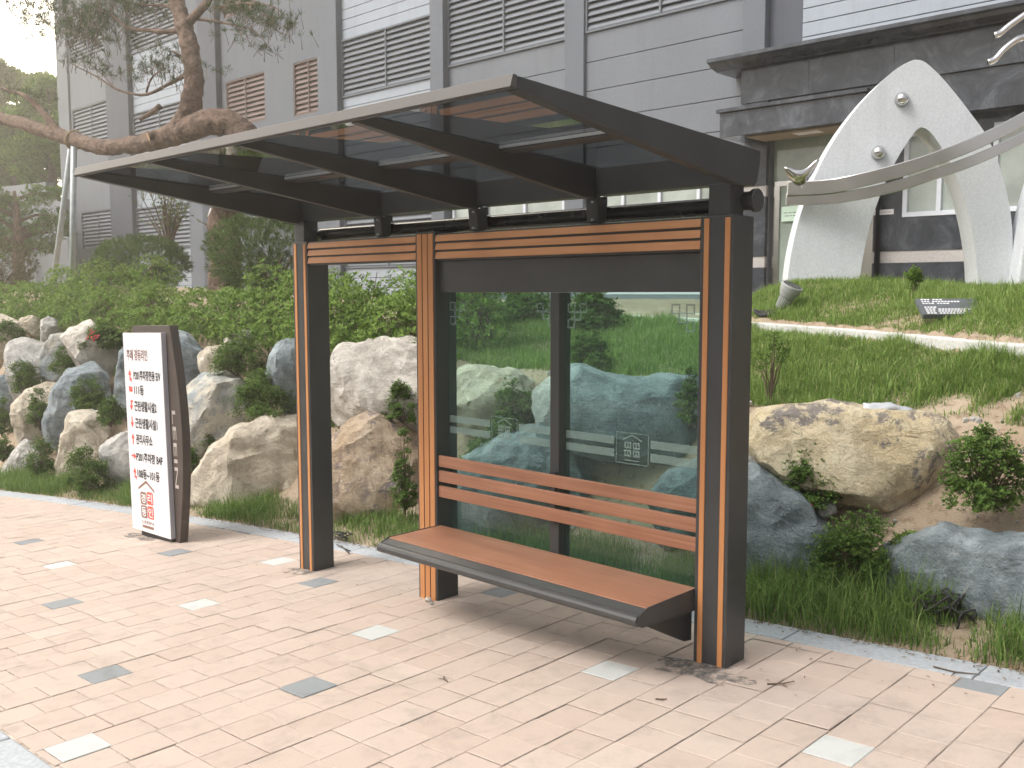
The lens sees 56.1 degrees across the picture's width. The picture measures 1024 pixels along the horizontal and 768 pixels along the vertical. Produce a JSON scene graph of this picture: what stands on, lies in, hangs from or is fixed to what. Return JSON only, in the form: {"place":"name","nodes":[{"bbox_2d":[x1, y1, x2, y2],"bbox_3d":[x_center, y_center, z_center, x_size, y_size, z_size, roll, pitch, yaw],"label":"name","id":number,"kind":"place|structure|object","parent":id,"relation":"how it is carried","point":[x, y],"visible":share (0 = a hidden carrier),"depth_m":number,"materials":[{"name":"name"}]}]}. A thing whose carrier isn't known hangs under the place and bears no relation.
{"place":"outdoors","nodes":[
{"label":"outdoors","id":0,"kind":"place"},
{"bbox_2d":[0,56,55,113],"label":"pine tree","id":1,"kind":"object","parent":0,"point":[15,76],"visible":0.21,"depth_m":40.84,"materials":[{"name":"green plant"}]},
{"bbox_2d":[0,0,61,185],"label":"sky","id":2,"kind":"structure","parent":0,"point":[25,55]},
{"bbox_2d":[2,301,503,401],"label":"terrace grass","id":3,"kind":"structure","parent":0,"point":[187,328],"depth_m":12.52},
{"bbox_2d":[0,491,1023,767],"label":"pavement","id":4,"kind":"structure","parent":0,"point":[514,732],"depth_m":4.61,"materials":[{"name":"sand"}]},
{"bbox_2d":[123,533,154,540],"bbox_3d":[-3.295,1.353,8.533,0.562,0.035,0.170,5,8,43],"label":"mortar patch","id":5,"kind":"object","parent":4,"relation":"on","point":[141,537],"visible":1,"depth_m":8.50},
{"bbox_2d":[123,325,190,542],"bbox_3d":[-3.065,0.455,8.326,0.910,1.918,0.123,3,6,44],"label":"direction sign","id":6,"kind":"object","parent":4,"relation":"on","point":[158,424],"visible":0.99,"depth_m":8.20,"materials":[{"name":"white plastic"}]},
{"bbox_2d":[282,568,316,574],"bbox_3d":[-1.544,1.354,6.950,0.283,0.020,0.182,3,6,27],"label":"mortar patch","id":7,"kind":"object","parent":4,"relation":"on","point":[294,571],"visible":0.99,"depth_m":6.93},
{"bbox_2d":[73,73,763,667],"bbox_3d":[-0.728,0.169,5.235,3.648,2.798,1.725,5,8,43],"label":"bus shelter","id":8,"kind":"object","parent":4,"relation":"on","point":[477,149],"visible":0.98,"depth_m":4.95,"materials":[{"name":"black metal"}]},
{"bbox_2d":[0,490,1023,688],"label":"pavement edging","id":9,"kind":"object","parent":4,"relation":"on","point":[920,660],"visible":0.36,"depth_m":4.94,"materials":[{"name":"concrete"}]},
{"bbox_2d":[333,531,351,553],"bbox_3d":[-1.325,1.260,7.696,0.143,0.082,0.572,-2,6,-20],"label":"cable coil","id":10,"kind":"object","parent":9,"relation":"on","point":[340,538],"visible":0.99,"depth_m":7.83,"materials":[{"name":"black rubber"}]},
{"bbox_2d":[60,497,1023,697],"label":"leaf litter","id":11,"kind":"object","parent":9,"relation":"on","point":[759,622],"visible":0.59,"depth_m":4.95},
{"bbox_2d":[933,666,979,675],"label":"twig","id":12,"kind":"object","parent":9,"relation":"on","point":[953,671],"visible":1,"depth_m":4.39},
{"bbox_2d":[655,657,756,685],"bbox_3d":[0.920,1.364,4.572,0.549,0.034,0.246,5,8,43],"label":"mortar patch","id":13,"kind":"object","parent":4,"relation":"on","point":[708,673],"visible":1,"depth_m":4.56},
{"bbox_2d":[767,681,793,686],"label":"twig","id":14,"kind":"object","parent":4,"relation":"on","point":[779,683],"visible":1,"depth_m":4.35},
{"bbox_2d":[0,284,1023,671],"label":"bank","id":15,"kind":"structure","parent":0,"point":[926,508],"depth_m":6.57,"materials":[{"name":"soil"}]},
{"bbox_2d":[0,374,12,412],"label":"boulder","id":16,"kind":"object","parent":15,"relation":"on","point":[4,390],"visible":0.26,"depth_m":14.31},
{"bbox_2d":[0,434,14,462],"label":"azalea shrub","id":17,"kind":"object","parent":15,"relation":"on","point":[5,451],"visible":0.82,"depth_m":12.99,"materials":[{"name":"green plant"}]},
{"bbox_2d":[0,314,23,368],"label":"boulder","id":18,"kind":"object","parent":15,"relation":"on","point":[6,318],"visible":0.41,"depth_m":15.58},
{"bbox_2d":[0,318,28,343],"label":"azalea shrub","id":19,"kind":"object","parent":15,"relation":"on","point":[10,329],"visible":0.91,"depth_m":15.46,"materials":[{"name":"green plant"}]},
{"bbox_2d":[0,199,34,254],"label":"pine tree","id":20,"kind":"object","parent":15,"relation":"on","point":[9,220],"visible":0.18,"depth_m":32.84,"materials":[{"name":"green plant"}]},
{"bbox_2d":[1,439,39,475],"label":"boulder","id":21,"kind":"object","parent":15,"relation":"on","point":[20,451],"visible":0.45,"depth_m":12.74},
{"bbox_2d":[0,237,41,296],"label":"clipped pine","id":22,"kind":"object","parent":15,"relation":"on","point":[30,271],"visible":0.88,"depth_m":22.93,"materials":[{"name":"green plant"}]},
{"bbox_2d":[3,337,43,400],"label":"boulder","id":23,"kind":"object","parent":15,"relation":"on","point":[24,349],"visible":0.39,"depth_m":14.34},
{"bbox_2d":[4,359,45,393],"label":"azalea shrub","id":24,"kind":"object","parent":23,"relation":"on","point":[27,372],"visible":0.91,"depth_m":13.91,"materials":[{"name":"green plant"}]},
{"bbox_2d":[19,315,40,338],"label":"boulder","id":25,"kind":"object","parent":15,"relation":"on","point":[30,324],"visible":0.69,"depth_m":15.69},
{"bbox_2d":[0,104,61,197],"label":"pine tree","id":26,"kind":"object","parent":15,"relation":"on","point":[8,158],"visible":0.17,"depth_m":38.18,"materials":[{"name":"green plant"}]},
{"bbox_2d":[9,381,55,450],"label":"boulder","id":27,"kind":"object","parent":15,"relation":"on","point":[22,429],"visible":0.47,"depth_m":13.29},
{"bbox_2d":[0,395,13,435],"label":"azalea shrub","id":28,"kind":"object","parent":27,"relation":"on","point":[4,422],"visible":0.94,"depth_m":13.56,"materials":[{"name":"green plant"}]},
{"bbox_2d":[6,73,60,186],"bbox_3d":[-18.085,-9.049,38.061,3.395,6.526,3.182,-1,6,-11],"label":"pine tree","id":29,"kind":"object","parent":15,"relation":"on","point":[44,163],"visible":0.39,"depth_m":37.41,"materials":[{"name":"green plant"}]},
{"bbox_2d":[0,182,77,291],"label":"pine tree","id":30,"kind":"object","parent":15,"relation":"on","point":[33,228],"visible":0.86,"depth_m":29.12,"materials":[{"name":"green plant"}]},
{"bbox_2d":[19,436,58,480],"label":"azalea shrub","id":31,"kind":"object","parent":15,"relation":"on","point":[44,463],"visible":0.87,"depth_m":12.00,"materials":[{"name":"green plant"}]},
{"bbox_2d":[0,182,78,287],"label":"retaining wall","id":32,"kind":"structure","parent":15,"relation":"on","point":[46,262],"depth_m":32.36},
{"bbox_2d":[40,316,61,341],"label":"boulder","id":33,"kind":"object","parent":15,"relation":"on","point":[49,325],"visible":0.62,"depth_m":15.12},
{"bbox_2d":[38,333,67,382],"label":"boulder","id":34,"kind":"object","parent":15,"relation":"on","point":[52,342],"visible":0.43,"depth_m":14.10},
{"bbox_2d":[51,130,81,304],"bbox_3d":[-9.177,-3.202,19.551,0.352,3.582,2.837,-5,7,-42],"label":"tree support","id":35,"kind":"object","parent":15,"relation":"on","point":[71,166],"visible":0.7,"depth_m":18.77,"materials":[{"name":"metal"}]},
{"bbox_2d":[41,361,112,450],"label":"boulder","id":36,"kind":"object","parent":15,"relation":"on","point":[57,409],"visible":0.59,"depth_m":12.75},
{"bbox_2d":[22,386,48,430],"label":"azalea shrub","id":37,"kind":"object","parent":36,"relation":"on","point":[37,408],"visible":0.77,"depth_m":13.06,"materials":[{"name":"green plant"}]},
{"bbox_2d":[65,373,108,409],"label":"azalea shrub","id":38,"kind":"object","parent":36,"relation":"on","point":[89,400],"visible":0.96,"depth_m":12.59,"materials":[{"name":"green plant"}]},
{"bbox_2d":[52,409,113,479],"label":"boulder","id":39,"kind":"object","parent":15,"relation":"on","point":[81,428],"visible":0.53,"depth_m":12.04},
{"bbox_2d":[94,394,126,427],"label":"azalea shrub","id":40,"kind":"object","parent":39,"relation":"on","point":[115,415],"visible":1,"depth_m":12.03,"materials":[{"name":"green plant"}]},
{"bbox_2d":[60,443,114,497],"bbox_3d":[-4.927,0.990,11.128,0.696,0.624,0.536,5,8,43],"label":"azalea shrub","id":41,"kind":"object","parent":15,"relation":"on","point":[97,468],"visible":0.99,"depth_m":11.04,"materials":[{"name":"green plant"}]},
{"bbox_2d":[60,319,119,375],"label":"boulder","id":42,"kind":"object","parent":15,"relation":"on","point":[104,358],"visible":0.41,"depth_m":13.47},
{"bbox_2d":[45,345,75,374],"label":"azalea shrub","id":43,"kind":"object","parent":42,"relation":"on","point":[62,360],"visible":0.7,"depth_m":13.61,"materials":[{"name":"green plant"}]},
{"bbox_2d":[77,321,125,350],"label":"azalea shrub","id":44,"kind":"object","parent":15,"relation":"on","point":[103,335],"visible":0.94,"depth_m":13.40,"materials":[{"name":"green plant"}]},
{"bbox_2d":[98,430,129,485],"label":"boulder","id":45,"kind":"object","parent":15,"relation":"on","point":[115,449],"visible":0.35,"depth_m":11.28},
{"bbox_2d":[113,348,126,418],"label":"boulder","id":46,"kind":"object","parent":15,"relation":"on","point":[119,385],"visible":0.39,"depth_m":12.31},
{"bbox_2d":[89,231,193,307],"bbox_3d":[-6.866,-2.036,17.769,2.306,1.572,1.792,5,8,43],"label":"clipped pine","id":47,"kind":"object","parent":15,"relation":"on","point":[172,251],"visible":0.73,"depth_m":17.28,"materials":[{"name":"green plant"}]},
{"bbox_2d":[0,253,293,345],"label":"azalea hedge","id":48,"kind":"object","parent":15,"relation":"on","point":[103,296],"visible":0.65,"depth_m":14.72,"materials":[{"name":"green plant"}]},
{"bbox_2d":[126,190,191,240],"bbox_3d":[-7.645,-3.742,21.492,1.401,1.933,1.499,1,6,15],"label":"twiggy shrub","id":49,"kind":"object","parent":15,"relation":"on","point":[169,222],"visible":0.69,"depth_m":21.29,"materials":[{"name":"brown plant"}]},
{"bbox_2d":[0,0,318,304],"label":"pine tree","id":50,"kind":"object","parent":15,"relation":"on","point":[191,120],"visible":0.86,"depth_m":15.90,"materials":[{"name":"green plant"}]},
{"bbox_2d":[178,330,202,385],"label":"boulder","id":51,"kind":"object","parent":15,"relation":"on","point":[191,348],"visible":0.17,"depth_m":11.75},
{"bbox_2d":[191,444,199,473],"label":"azalea shrub","id":52,"kind":"object","parent":15,"relation":"on","point":[194,460],"visible":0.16,"depth_m":10.34,"materials":[{"name":"green plant"}]},
{"bbox_2d":[197,344,237,372],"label":"boulder","id":53,"kind":"object","parent":15,"relation":"on","point":[203,361],"visible":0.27,"depth_m":11.40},
{"bbox_2d":[186,371,255,464],"bbox_3d":[-3.334,0.430,10.928,1.020,1.121,0.764,-2,6,-22],"label":"boulder","id":54,"kind":"object","parent":15,"relation":"on","point":[208,409],"visible":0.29,"depth_m":10.63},
{"bbox_2d":[199,434,215,452],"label":"azalea shrub","id":55,"kind":"object","parent":54,"relation":"on","point":[211,441],"visible":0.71,"depth_m":10.54,"materials":[{"name":"green plant"}]},
{"bbox_2d":[207,328,267,379],"bbox_3d":[-3.118,-0.341,10.998,0.701,0.614,0.722,0,5,1],"label":"azalea shrub","id":56,"kind":"object","parent":54,"relation":"on","point":[234,353],"visible":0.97,"depth_m":10.88,"materials":[{"name":"green plant"}]},
{"bbox_2d":[223,334,247,345],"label":"boulder","id":57,"kind":"object","parent":15,"relation":"on","point":[226,339],"visible":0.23,"depth_m":11.57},
{"bbox_2d":[190,414,297,507],"bbox_3d":[-2.655,0.902,10.012,1.465,1.158,0.770,-2,6,-18],"label":"boulder","id":58,"kind":"object","parent":15,"relation":"on","point":[257,454],"visible":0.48,"depth_m":9.71,"materials":[{"name":"stone"}]},
{"bbox_2d":[239,329,253,340],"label":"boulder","id":59,"kind":"object","parent":15,"relation":"on","point":[246,330],"visible":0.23,"depth_m":11.59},
{"bbox_2d":[198,212,320,319],"bbox_3d":[-3.638,-1.737,14.151,2.105,1.875,1.772,5,8,43],"label":"clipped pine","id":60,"kind":"object","parent":15,"relation":"on","point":[259,224],"visible":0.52,"depth_m":13.64,"materials":[{"name":"green plant"}]},
{"bbox_2d":[223,366,295,420],"bbox_3d":[-2.635,0.103,10.260,0.824,0.606,0.773,5,8,43],"label":"azalea shrub","id":61,"kind":"object","parent":15,"relation":"on","point":[258,399],"visible":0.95,"depth_m":10.16,"materials":[{"name":"green plant"}]},
{"bbox_2d":[265,338,295,413],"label":"boulder","id":62,"kind":"object","parent":15,"relation":"on","point":[281,361],"visible":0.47,"depth_m":10.30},
{"bbox_2d":[215,265,513,359],"bbox_3d":[-1.625,-0.849,11.095,4.529,1.225,2.138,5,8,43],"label":"azalea hedge","id":63,"kind":"object","parent":15,"relation":"on","point":[353,310],"visible":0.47,"depth_m":10.25,"materials":[{"name":"green plant"}]},
{"bbox_2d":[331,411,417,523],"bbox_3d":[-1.222,0.850,8.809,1.078,1.211,0.856,-1,6,-9],"label":"boulder","id":64,"kind":"object","parent":15,"relation":"on","point":[365,448],"visible":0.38,"depth_m":8.48,"materials":[{"name":"stone"}]},
{"bbox_2d":[381,378,416,424],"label":"azalea shrub","id":65,"kind":"object","parent":64,"relation":"on","point":[398,390],"visible":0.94,"depth_m":8.78,"materials":[{"name":"green plant"}]},
{"bbox_2d":[330,336,458,431],"bbox_3d":[-1.117,0.086,9.285,1.526,1.108,0.980,-1,5,-5],"label":"boulder","id":66,"kind":"object","parent":15,"relation":"on","point":[364,375],"visible":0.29,"depth_m":8.93,"materials":[{"name":"stone"}]},
{"bbox_2d":[387,427,417,514],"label":"azalea shrub","id":67,"kind":"object","parent":15,"relation":"on","point":[404,485],"visible":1,"depth_m":8.10,"materials":[{"name":"green plant"}]},
{"bbox_2d":[456,292,495,325],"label":"garden shrub","id":68,"kind":"object","parent":15,"relation":"on","point":[490,307],"visible":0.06,"depth_m":11.43,"materials":[{"name":"green plant"}]},
{"bbox_2d":[457,364,534,439],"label":"boulder","id":69,"kind":"object","parent":15,"relation":"on","point":[478,385],"visible":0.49,"depth_m":8.15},
{"bbox_2d":[0,462,1023,669],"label":"verge grass","id":70,"kind":"structure","parent":15,"relation":"on","point":[839,599],"depth_m":5.46,"materials":[{"name":"plant"}]},
{"bbox_2d":[491,292,550,324],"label":"garden shrub","id":71,"kind":"object","parent":15,"relation":"on","point":[524,305],"visible":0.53,"depth_m":11.26,"materials":[{"name":"green plant"}]},
{"bbox_2d":[457,423,592,541],"bbox_3d":[0.093,0.873,7.605,1.336,1.108,0.949,0,5,1],"label":"boulder","id":72,"kind":"object","parent":15,"relation":"on","point":[526,447],"visible":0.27,"depth_m":7.26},
{"bbox_2d":[459,427,499,458],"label":"azalea shrub","id":73,"kind":"object","parent":72,"relation":"on","point":[475,444],"visible":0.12,"depth_m":7.80,"materials":[{"name":"green plant"}]},
{"bbox_2d":[485,375,534,433],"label":"azalea shrub","id":74,"kind":"object","parent":72,"relation":"on","point":[508,412],"visible":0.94,"depth_m":7.87,"materials":[{"name":"green plant"}]},
{"bbox_2d":[54,0,1023,299],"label":"apartment building","id":75,"kind":"structure","parent":15,"relation":"on","point":[782,84],"depth_m":18.16,"materials":[{"name":"grey paint"}]},
{"bbox_2d":[452,201,563,232],"bbox_3d":[-0.103,-3.454,20.632,3.330,1.450,0.120,5,8,43],"label":"window","id":76,"kind":"structure","parent":75,"relation":"in","point":[556,205],"depth_m":20.35,"materials":[{"name":"white glass"}]},
{"bbox_2d":[601,188,708,294],"bbox_3d":[2.769,-2.825,17.946,3.380,2.300,0.120,5,8,43],"label":"window","id":77,"kind":"structure","parent":75,"relation":"in","point":[703,193],"depth_m":17.92,"materials":[{"name":"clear glass"}]},
{"bbox_2d":[781,206,797,221],"bbox_3d":[4.563,-2.775,15.661,0.380,0.240,0.006,5,8,43],"label":"notice sheet","id":78,"kind":"object","parent":75,"relation":"attached to","point":[788,213],"visible":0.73,"depth_m":15.70,"materials":[{"name":"green paper"}]},
{"bbox_2d":[770,134,875,284],"bbox_3d":[4.946,-2.662,15.367,1.725,2.719,0.080,5,8,43],"label":"entrance door","id":79,"kind":"structure","parent":75,"relation":"in","point":[795,153],"depth_m":15.74,"materials":[{"name":"glass"}]},
{"bbox_2d":[880,209,893,214],"bbox_3d":[5.796,-2.661,14.877,0.220,0.080,0.012,5,8,43],"label":"wall plate","id":80,"kind":"object","parent":75,"relation":"attached to","point":[886,211],"depth_m":14.87,"materials":[{"name":"white plastic"}]},
{"bbox_2d":[902,124,979,216],"bbox_3d":[6.390,-3.152,14.327,1.070,1.270,0.120,5,8,43],"label":"window","id":81,"kind":"structure","parent":75,"relation":"in","point":[932,198],"depth_m":14.50,"materials":[{"name":"clear glass"}]},
{"bbox_2d":[993,121,1023,210],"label":"window","id":82,"kind":"structure","parent":75,"relation":"in","point":[1011,162],"depth_m":13.64,"materials":[{"name":"clear glass"}]},
{"bbox_2d":[531,376,549,425],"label":"boulder","id":83,"kind":"object","parent":15,"relation":"on","point":[540,398],"visible":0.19,"depth_m":7.71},
{"bbox_2d":[570,329,613,369],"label":"azalea shrub","id":84,"kind":"object","parent":15,"relation":"on","point":[595,351],"visible":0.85,"depth_m":8.35,"materials":[{"name":"green plant"}]},
{"bbox_2d":[571,292,629,331],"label":"garden shrub","id":85,"kind":"object","parent":15,"relation":"on","point":[593,310],"visible":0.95,"depth_m":10.38,"materials":[{"name":"green plant"}]},
{"bbox_2d":[570,363,697,466],"bbox_3d":[0.953,0.249,7.395,1.279,0.806,0.810,1,6,9],"label":"boulder","id":86,"kind":"object","parent":15,"relation":"on","point":[632,421],"visible":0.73,"depth_m":7.08,"materials":[{"name":"stone"}]},
{"bbox_2d":[672,364,697,430],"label":"azalea shrub","id":87,"kind":"object","parent":86,"relation":"on","point":[688,404],"visible":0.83,"depth_m":6.91,"materials":[{"name":"green plant"}]},
{"bbox_2d":[648,458,696,550],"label":"boulder","id":88,"kind":"object","parent":15,"relation":"on","point":[680,480],"visible":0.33,"depth_m":6.47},
{"bbox_2d":[329,299,1023,425],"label":"bank grass","id":89,"kind":"structure","parent":15,"relation":"on","point":[853,361],"depth_m":7.38,"materials":[{"name":"plant"}]},
{"bbox_2d":[398,357,1023,587],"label":"gravel","id":90,"kind":"structure","parent":15,"relation":"on","point":[975,419],"depth_m":6.05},
{"bbox_2d":[751,332,790,402],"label":"azalea shrub","id":91,"kind":"object","parent":15,"relation":"on","point":[771,386],"visible":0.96,"depth_m":7.00,"materials":[{"name":"green plant"}]},
{"bbox_2d":[776,280,802,309],"bbox_3d":[2.656,-0.801,9.275,0.285,0.397,0.215,5,8,43],"label":"garden spotlight","id":92,"kind":"object","parent":15,"relation":"on","point":[790,292],"visible":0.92,"depth_m":9.20,"materials":[{"name":"grey plastic"}]},
{"bbox_2d":[746,461,839,580],"bbox_3d":[1.616,1.028,6.071,0.917,1.045,0.679,2,6,17],"label":"boulder","id":93,"kind":"object","parent":15,"relation":"on","point":[780,516],"visible":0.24,"depth_m":5.83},
{"bbox_2d":[773,442,842,510],"bbox_3d":[1.845,0.565,6.047,0.535,0.431,0.541,5,8,43],"label":"azalea shrub","id":94,"kind":"object","parent":93,"relation":"on","point":[815,499],"visible":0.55,"depth_m":5.93,"materials":[{"name":"green plant"}]},
{"bbox_2d":[816,499,836,517],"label":"boulder","id":95,"kind":"object","parent":93,"relation":"on","point":[831,509],"visible":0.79,"depth_m":5.96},
{"bbox_2d":[633,315,1023,356],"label":"lawn kerb","id":96,"kind":"structure","parent":15,"relation":"on","point":[940,342],"depth_m":7.38,"materials":[{"name":"concrete"}]},
{"bbox_2d":[796,505,899,588],"bbox_3d":[1.946,0.918,5.497,0.611,0.510,0.569,5,8,43],"label":"azalea shrub","id":97,"kind":"object","parent":15,"relation":"on","point":[857,541],"visible":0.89,"depth_m":5.41,"materials":[{"name":"green plant"}]},
{"bbox_2d":[749,398,960,512],"bbox_3d":[2.159,0.524,6.155,1.393,0.834,0.684,2,6,20],"label":"boulder","id":98,"kind":"object","parent":15,"relation":"on","point":[878,460],"visible":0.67,"depth_m":5.92,"materials":[{"name":"stone"}]},
{"bbox_2d":[862,402,912,409],"bbox_3d":[2.408,0.185,6.185,0.400,0.146,0.257,8,7,14],"label":"plastic bag","id":99,"kind":"object","parent":98,"relation":"on","point":[888,405],"visible":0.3,"depth_m":6.12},
{"bbox_2d":[752,272,1023,340],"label":"mound grass","id":100,"kind":"structure","parent":15,"relation":"on","point":[1010,309],"depth_m":8.46,"materials":[{"name":"plant"}]},
{"bbox_2d":[753,309,778,316],"bbox_3d":[2.449,-0.683,9.254,0.248,0.080,0.133,2,6,20],"label":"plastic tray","id":101,"kind":"object","parent":100,"relation":"on","point":[759,313],"visible":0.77,"depth_m":9.22,"materials":[{"name":"black"}]},
{"bbox_2d":[915,299,976,318],"bbox_3d":[3.461,-0.598,7.617,0.505,0.155,0.285,0,5,2],"label":"plaque","id":102,"kind":"object","parent":100,"relation":"on","point":[932,308],"visible":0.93,"depth_m":7.60,"materials":[{"name":"stone"}]},
{"bbox_2d":[782,12,1023,284],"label":"arch sculpture","id":103,"kind":"object","parent":15,"relation":"on","point":[851,171],"visible":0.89,"depth_m":10.12,"materials":[{"name":"stone"}]},
{"bbox_2d":[903,264,925,291],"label":"seedling","id":104,"kind":"object","parent":15,"relation":"on","point":[914,276],"visible":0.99,"depth_m":8.58,"materials":[{"name":"green plant"}]},
{"bbox_2d":[904,588,977,630],"bbox_3d":[2.215,1.177,4.903,0.488,0.216,0.275,5,8,43],"label":"shrub","id":105,"kind":"object","parent":15,"relation":"on","point":[950,606],"visible":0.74,"depth_m":4.92,"materials":[{"name":"green plant"}]},
{"bbox_2d":[872,521,1023,623],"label":"boulder","id":106,"kind":"object","parent":15,"relation":"on","point":[991,562],"visible":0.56,"depth_m":5.02,"materials":[{"name":"stone"}]},
{"bbox_2d":[887,529,916,544],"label":"weed","id":107,"kind":"object","parent":106,"relation":"on","point":[899,537],"visible":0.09,"depth_m":5.43,"materials":[{"name":"green plant"}]},
{"bbox_2d":[927,421,1023,515],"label":"azalea shrub","id":108,"kind":"object","parent":15,"relation":"on","point":[986,448],"visible":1,"depth_m":5.29,"materials":[{"name":"green plant"}]},
{"bbox_2d":[672,313,698,314],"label":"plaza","id":109,"kind":"structure","parent":0,"point":[687,313],"depth_m":11.30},
{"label":"road","id":110,"kind":"structure","parent":0,"visible":0},
{"bbox_2d":[0,730,52,767],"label":"road kerb","id":111,"kind":"structure","parent":110,"relation":"on","point":[14,754],"depth_m":3.95,"materials":[{"name":"grey stone"}]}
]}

